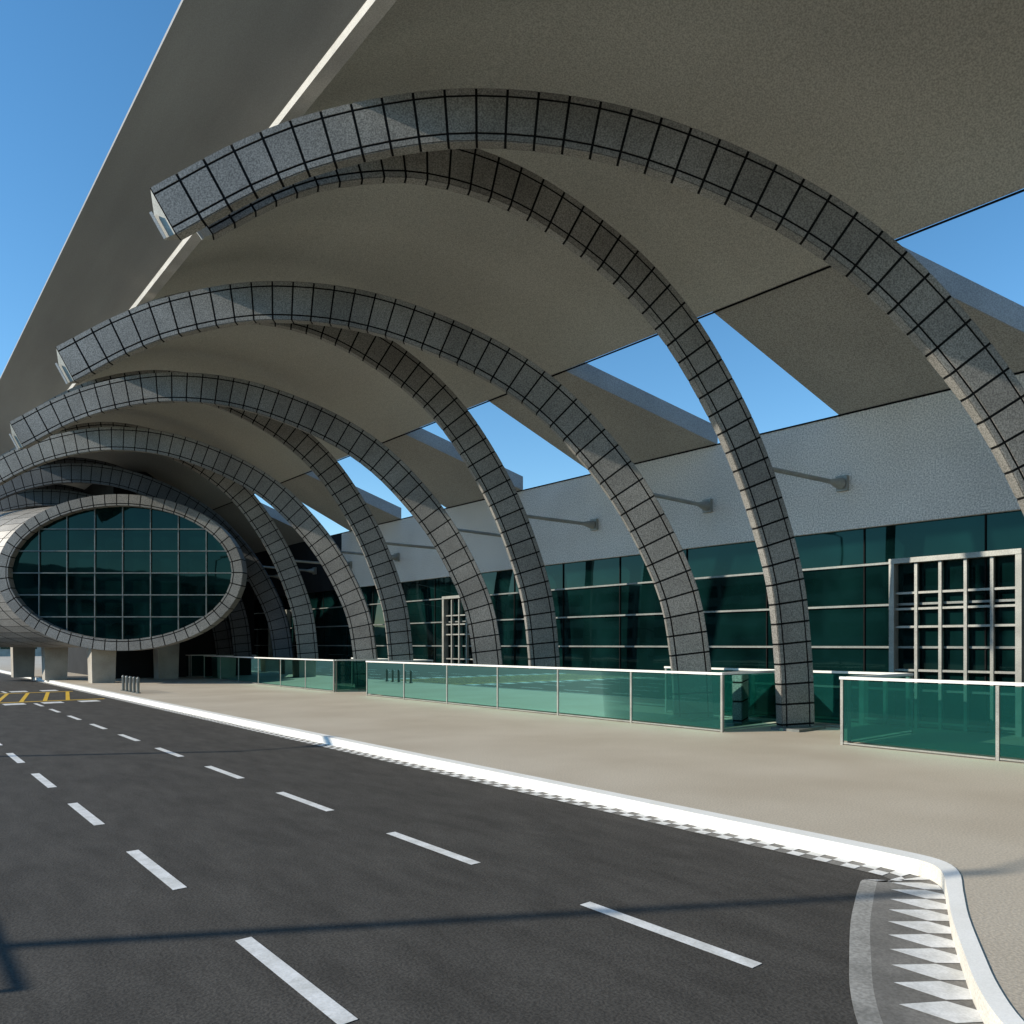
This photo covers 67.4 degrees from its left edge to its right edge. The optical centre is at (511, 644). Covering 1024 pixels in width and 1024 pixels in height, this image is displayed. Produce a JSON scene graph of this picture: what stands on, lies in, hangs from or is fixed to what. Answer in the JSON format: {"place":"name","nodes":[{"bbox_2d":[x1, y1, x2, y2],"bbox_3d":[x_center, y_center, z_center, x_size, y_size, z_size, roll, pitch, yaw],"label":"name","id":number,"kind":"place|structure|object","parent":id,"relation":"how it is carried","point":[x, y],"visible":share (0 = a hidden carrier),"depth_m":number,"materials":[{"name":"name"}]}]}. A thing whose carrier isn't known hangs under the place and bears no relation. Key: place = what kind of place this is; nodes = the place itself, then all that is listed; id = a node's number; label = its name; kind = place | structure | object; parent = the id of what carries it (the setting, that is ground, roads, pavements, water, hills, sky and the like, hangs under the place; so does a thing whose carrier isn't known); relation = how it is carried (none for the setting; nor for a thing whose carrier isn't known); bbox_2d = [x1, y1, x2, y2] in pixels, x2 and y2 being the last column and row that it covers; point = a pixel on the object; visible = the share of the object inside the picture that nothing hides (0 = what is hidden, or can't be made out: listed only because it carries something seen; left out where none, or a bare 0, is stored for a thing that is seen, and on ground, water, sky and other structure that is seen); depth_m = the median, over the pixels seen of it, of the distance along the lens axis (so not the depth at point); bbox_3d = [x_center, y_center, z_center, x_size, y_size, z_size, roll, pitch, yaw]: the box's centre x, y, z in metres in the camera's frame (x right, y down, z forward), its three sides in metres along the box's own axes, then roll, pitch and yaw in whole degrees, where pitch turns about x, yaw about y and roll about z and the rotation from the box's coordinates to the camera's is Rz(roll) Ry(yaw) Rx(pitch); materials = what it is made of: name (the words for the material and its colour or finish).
{"place":"outdoors","nodes":[
{"label":"outdoors","id":0,"kind":"place"},
{"bbox_2d":[68,471,253,678],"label":"service building","id":1,"kind":"structure","parent":0,"point":[138,663],"depth_m":39.70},
{"bbox_2d":[0,673,890,1023],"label":"road","id":2,"kind":"structure","parent":0,"point":[354,909],"depth_m":5.48,"materials":[{"name":"grey asphalt"}]},
{"bbox_2d":[0,690,103,704],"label":"crossing marking","id":3,"kind":"object","parent":2,"relation":"on","point":[44,699],"visible":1,"depth_m":24.97,"materials":[{"name":"yellow paint"}]},
{"bbox_2d":[0,691,761,1023],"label":"lane marking","id":4,"kind":"object","parent":2,"relation":"on","point":[324,1003],"visible":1,"depth_m":4.75,"materials":[{"name":"white paint"}]},
{"bbox_2d":[0,672,983,1023],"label":"kerb marking","id":5,"kind":"object","parent":2,"relation":"on","point":[904,964],"visible":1,"depth_m":4.68,"materials":[{"name":"paint"}]},
{"bbox_2d":[0,670,1023,1023],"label":"kerb","id":6,"kind":"structure","parent":2,"relation":"on","point":[990,1002],"depth_m":7.07,"materials":[{"name":"paint"}]},
{"bbox_2d":[0,656,1023,1020],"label":"pavement","id":7,"kind":"structure","parent":0,"point":[962,816],"depth_m":10.76,"materials":[{"name":"concrete"}]},
{"bbox_2d":[29,506,50,508],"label":"canopy arch","id":8,"kind":"structure","parent":7,"relation":"on","point":[38,507],"depth_m":47.08,"materials":[{"name":"stone"}]},
{"bbox_2d":[31,484,86,493],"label":"canopy arch","id":9,"kind":"structure","parent":7,"relation":"on","point":[64,487],"depth_m":41.48,"materials":[{"name":"stone"}]},
{"bbox_2d":[121,675,124,690],"bbox_3d":[-13.994,1.395,27.650,0.180,0.550,0.180,0,0,-40],"label":"bollard","id":10,"kind":"object","parent":7,"relation":"on","point":[123,682],"visible":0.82,"depth_m":27.61,"materials":[{"name":"metal"}]},
{"bbox_2d":[0,494,246,682],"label":"oval footbridge","id":11,"kind":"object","parent":7,"relation":"on","point":[102,579],"visible":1,"depth_m":32.29,"materials":[{"name":"teal glass"}]},
{"bbox_2d":[0,489,248,657],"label":"canopy arch","id":12,"kind":"structure","parent":7,"relation":"on","point":[222,634],"depth_m":39.70,"materials":[{"name":"stone"}]},
{"bbox_2d":[124,676,128,690],"bbox_3d":[-13.674,1.395,27.265,0.180,0.550,0.180,0,0,-40],"label":"bollard","id":13,"kind":"object","parent":7,"relation":"on","point":[126,683],"visible":0.9,"depth_m":27.23,"materials":[{"name":"metal"}]},
{"bbox_2d":[128,676,132,691],"bbox_3d":[-13.354,1.395,26.881,0.180,0.550,0.180,0,0,-40],"label":"bollard","id":14,"kind":"object","parent":7,"relation":"on","point":[130,683],"visible":0.92,"depth_m":26.84,"materials":[{"name":"metal"}]},
{"bbox_2d":[131,677,135,692],"bbox_3d":[-13.034,1.395,26.497,0.180,0.550,0.180,0,0,-40],"label":"bollard","id":15,"kind":"object","parent":7,"relation":"on","point":[134,684],"visible":0.89,"depth_m":26.46,"materials":[{"name":"metal"}]},
{"bbox_2d":[135,677,140,693],"bbox_3d":[-12.714,1.395,26.113,0.180,0.550,0.180,0,0,-40],"label":"bollard","id":16,"kind":"object","parent":7,"relation":"on","point":[137,685],"visible":1,"depth_m":26.08,"materials":[{"name":"metal"}]},
{"bbox_2d":[0,463,316,659],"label":"canopy arch","id":17,"kind":"structure","parent":7,"relation":"on","point":[264,589],"depth_m":34.00,"materials":[{"name":"stone"}]},
{"bbox_2d":[41,457,279,657],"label":"canopy arch","id":18,"kind":"structure","parent":7,"relation":"on","point":[239,626],"depth_m":37.62,"materials":[{"name":"metal"}]},
{"bbox_2d":[1,422,351,660],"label":"canopy arch","id":19,"kind":"structure","parent":7,"relation":"on","point":[247,503],"depth_m":31.69,"materials":[{"name":"stone"}]},
{"bbox_2d":[186,655,189,676],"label":"glass railing","id":20,"kind":"object","parent":7,"relation":"on","point":[188,665],"visible":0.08,"depth_m":39.15,"materials":[{"name":"glass"}]},
{"bbox_2d":[190,655,202,676],"bbox_3d":[-16.515,1.104,41.241,2.450,1.132,3.350,0,0,-40],"label":"glass railing","id":21,"kind":"object","parent":7,"relation":"on","point":[191,663],"visible":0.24,"depth_m":39.21,"materials":[{"name":"metal"}]},
{"bbox_2d":[0,427,399,689],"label":"canopy arch","id":22,"kind":"structure","parent":7,"relation":"on","point":[297,515],"depth_m":28.33,"materials":[{"name":"metal"}]},
{"bbox_2d":[207,655,255,658],"bbox_3d":[-14.633,1.104,38.983,2.450,1.132,2.430,0,0,-40],"label":"glass railing","id":23,"kind":"object","parent":7,"relation":"on","point":[230,655],"visible":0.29,"depth_m":37.85,"materials":[{"name":"metal"}]},
{"bbox_2d":[37,370,435,663],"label":"canopy arch","id":24,"kind":"structure","parent":7,"relation":"on","point":[314,455],"depth_m":25.98,"materials":[{"name":"metal"}]},
{"bbox_2d":[9,372,502,667],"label":"canopy arch","id":25,"kind":"structure","parent":7,"relation":"on","point":[396,476],"depth_m":22.66,"materials":[{"name":"metal"}]},
{"bbox_2d":[203,655,334,691],"bbox_3d":[-10.576,1.104,32.060,0.080,1.132,13.660,0,0,-40],"label":"glass railing","id":26,"kind":"object","parent":7,"relation":"on","point":[305,673],"visible":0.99,"depth_m":30.77,"materials":[{"name":"glass"}]},
{"bbox_2d":[107,290,597,669],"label":"canopy arch","id":27,"kind":"structure","parent":7,"relation":"on","point":[429,391],"depth_m":20.27,"materials":[{"name":"metal"}]},
{"bbox_2d":[335,658,387,691],"bbox_3d":[-6.304,1.104,28.988,2.450,1.132,3.350,0,0,-40],"label":"glass railing","id":28,"kind":"object","parent":7,"relation":"on","point":[353,660],"visible":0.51,"depth_m":27.42,"materials":[{"name":"metal"}]},
{"bbox_2d":[55,281,718,721],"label":"canopy arch","id":29,"kind":"structure","parent":7,"relation":"on","point":[569,421],"depth_m":17.00,"materials":[{"name":"metal"}]},
{"bbox_2d":[370,659,432,694],"bbox_3d":[-4.422,1.104,26.730,2.450,1.132,2.430,0,0,-40],"label":"glass railing","id":30,"kind":"object","parent":7,"relation":"on","point":[420,660],"visible":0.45,"depth_m":26.27,"materials":[{"name":"metal"}]},
{"bbox_2d":[197,148,848,731],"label":"canopy arch","id":31,"kind":"structure","parent":7,"relation":"on","point":[629,272],"depth_m":14.34,"materials":[{"name":"metal"}]},
{"bbox_2d":[366,661,724,731],"bbox_3d":[-0.365,1.104,19.807,0.080,1.132,13.660,0,0,-40],"label":"glass railing","id":32,"kind":"object","parent":7,"relation":"on","point":[571,690],"visible":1,"depth_m":19.46,"materials":[{"name":"glass"}]},
{"bbox_2d":[149,88,1023,514],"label":"canopy arch","id":33,"kind":"structure","parent":7,"relation":"on","point":[907,292],"depth_m":11.32,"materials":[{"name":"metal"}]},
{"bbox_2d":[254,371,1023,736],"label":"airport terminal","id":34,"kind":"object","parent":7,"relation":"on","point":[910,545],"visible":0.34,"depth_m":17.09,"materials":[{"name":"teal glass"}]},
{"bbox_2d":[0,0,1023,552],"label":"entrance canopy","id":35,"kind":"object","parent":34,"relation":"on","point":[896,120],"visible":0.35,"depth_m":14.17,"materials":[{"name":"concrete"}]},
{"bbox_2d":[664,666,776,729],"bbox_3d":[3.907,1.104,16.735,2.450,1.132,3.350,0,0,-40],"label":"glass railing","id":36,"kind":"object","parent":7,"relation":"on","point":[750,698],"visible":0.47,"depth_m":15.32,"materials":[{"name":"glass"}]},
{"bbox_2d":[813,670,913,744],"bbox_3d":[5.789,1.104,14.476,2.450,1.132,2.430,0,0,-40],"label":"glass railing","id":37,"kind":"object","parent":7,"relation":"on","point":[875,708],"visible":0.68,"depth_m":13.52,"materials":[{"name":"glass"}]},
{"bbox_2d":[839,676,1023,761],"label":"glass railing","id":38,"kind":"object","parent":7,"relation":"on","point":[997,720],"visible":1,"depth_m":11.51,"materials":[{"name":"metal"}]},
{"bbox_2d":[0,0,1023,534],"label":"sky","id":39,"kind":"structure","parent":0,"point":[72,71],"materials":[{"name":"blue"}]},
{"label":"ground","id":40,"kind":"structure","parent":0,"visible":0},
{"bbox_2d":[0,647,40,655],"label":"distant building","id":41,"kind":"structure","parent":40,"relation":"on","point":[4,651],"depth_m":109.36,"materials":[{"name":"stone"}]}
]}

